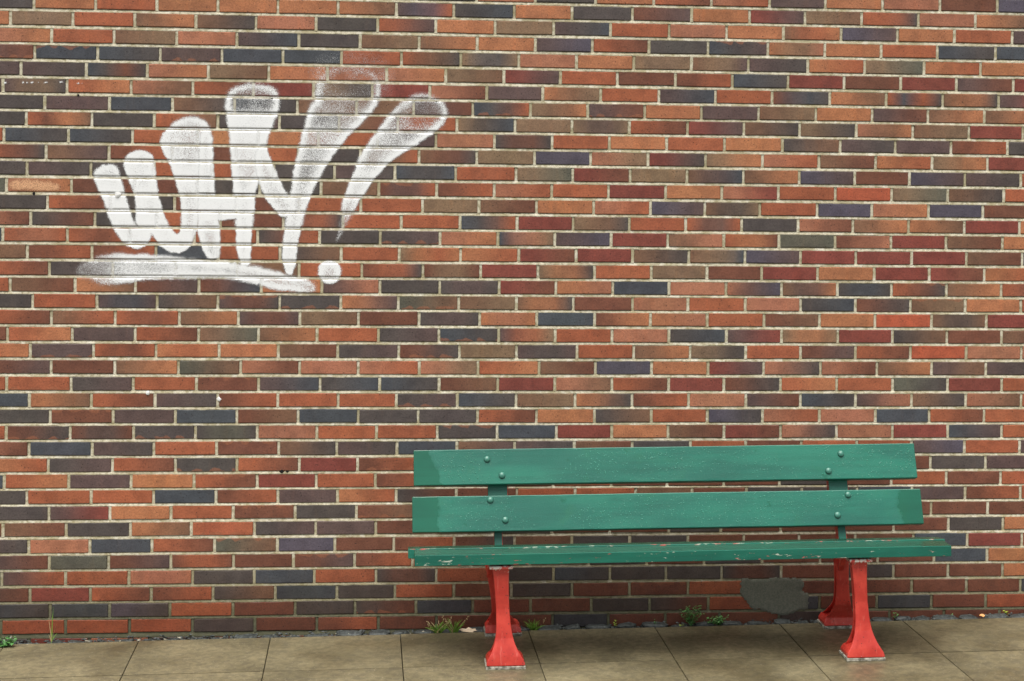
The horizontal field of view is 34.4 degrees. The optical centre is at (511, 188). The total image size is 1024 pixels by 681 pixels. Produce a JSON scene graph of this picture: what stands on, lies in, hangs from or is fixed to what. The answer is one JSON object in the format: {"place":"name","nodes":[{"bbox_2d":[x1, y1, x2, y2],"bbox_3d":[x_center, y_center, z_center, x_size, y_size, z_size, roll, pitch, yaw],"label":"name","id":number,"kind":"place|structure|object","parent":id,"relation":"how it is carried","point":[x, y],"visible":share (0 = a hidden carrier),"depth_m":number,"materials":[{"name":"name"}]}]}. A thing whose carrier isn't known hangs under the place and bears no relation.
{"place":"outdoors","nodes":[
{"label":"outdoors","id":0,"kind":"place"},
{"bbox_2d":[0,618,1023,680],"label":"pavement","id":1,"kind":"structure","parent":0,"point":[988,649],"depth_m":6.62,"materials":[{"name":"concrete"}]},
{"bbox_2d":[0,636,16,647],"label":"daisy weed","id":2,"kind":"object","parent":1,"relation":"on","point":[8,642],"visible":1,"depth_m":6.76,"materials":[{"name":"green plant"}]},
{"bbox_2d":[408,443,950,669],"bbox_3d":[0.652,1.471,6.772,2.152,0.792,0.598,0,1,-4],"label":"park bench","id":3,"kind":"object","parent":1,"relation":"on","point":[497,511],"visible":1,"depth_m":6.81,"materials":[{"name":"green paint"}]},
{"label":"ground","id":4,"kind":"structure","parent":0,"visible":0},
{"bbox_2d":[0,0,1023,643],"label":"brick wall","id":5,"kind":"structure","parent":4,"relation":"on","point":[288,288],"depth_m":7.03,"materials":[{"name":"brick"}]},
{"bbox_2d":[14,613,1023,643],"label":"gutter","id":6,"kind":"object","parent":4,"relation":"on","point":[622,625],"visible":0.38,"depth_m":7.05,"materials":[{"name":"stone"}]},
{"bbox_2d":[49,617,54,642],"bbox_3d":[-1.898,1.804,6.848,0.036,0.150,0.010,1,1,-5],"label":"grass stalk","id":7,"kind":"object","parent":6,"relation":"on","point":[51,639],"depth_m":6.85,"materials":[{"name":"plant"}]},
{"bbox_2d":[426,621,449,632],"bbox_3d":[-0.310,1.845,6.961,0.114,0.064,0.056,1,1,-5],"label":"grass tuft","id":8,"kind":"object","parent":6,"relation":"on","point":[440,629],"visible":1,"depth_m":6.96,"materials":[{"name":"plant"}]},
{"bbox_2d":[442,616,468,632],"bbox_3d":[-0.238,1.837,6.974,0.113,0.079,0.056,1,1,15],"label":"grass tuft","id":9,"kind":"object","parent":6,"relation":"on","point":[454,629],"visible":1,"depth_m":6.97,"materials":[{"name":"plant"}]},
{"bbox_2d":[459,627,476,631],"bbox_3d":[-0.185,1.860,6.980,0.078,0.008,0.036,0,15,-4],"label":"dry leaf","id":10,"kind":"object","parent":6,"relation":"on","point":[468,629],"visible":1,"depth_m":6.98,"materials":[{"name":"beige plant"}]},
{"bbox_2d":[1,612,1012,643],"bbox_3d":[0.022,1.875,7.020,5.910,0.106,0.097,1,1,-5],"label":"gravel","id":11,"kind":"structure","parent":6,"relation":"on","point":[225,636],"depth_m":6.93,"materials":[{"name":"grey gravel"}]},
{"bbox_2d":[523,618,545,630],"bbox_3d":[0.096,1.845,7.003,0.096,0.062,0.055,1,1,-5],"label":"grass tuft","id":12,"kind":"object","parent":6,"relation":"on","point":[532,626],"visible":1,"depth_m":7.01,"materials":[{"name":"plant"}]},
{"bbox_2d":[679,605,700,625],"bbox_3d":[0.765,1.823,7.078,0.109,0.094,0.048,1,1,-5],"label":"leafy weed","id":13,"kind":"object","parent":6,"relation":"on","point":[690,620],"visible":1,"depth_m":7.08,"materials":[{"name":"green plant"}]},
{"bbox_2d":[707,615,728,624],"bbox_3d":[0.871,1.844,7.081,0.107,0.052,0.064,1,1,-5],"label":"leafy weed","id":14,"kind":"object","parent":6,"relation":"on","point":[717,622],"visible":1,"depth_m":7.07,"materials":[{"name":"green plant"}]}
]}

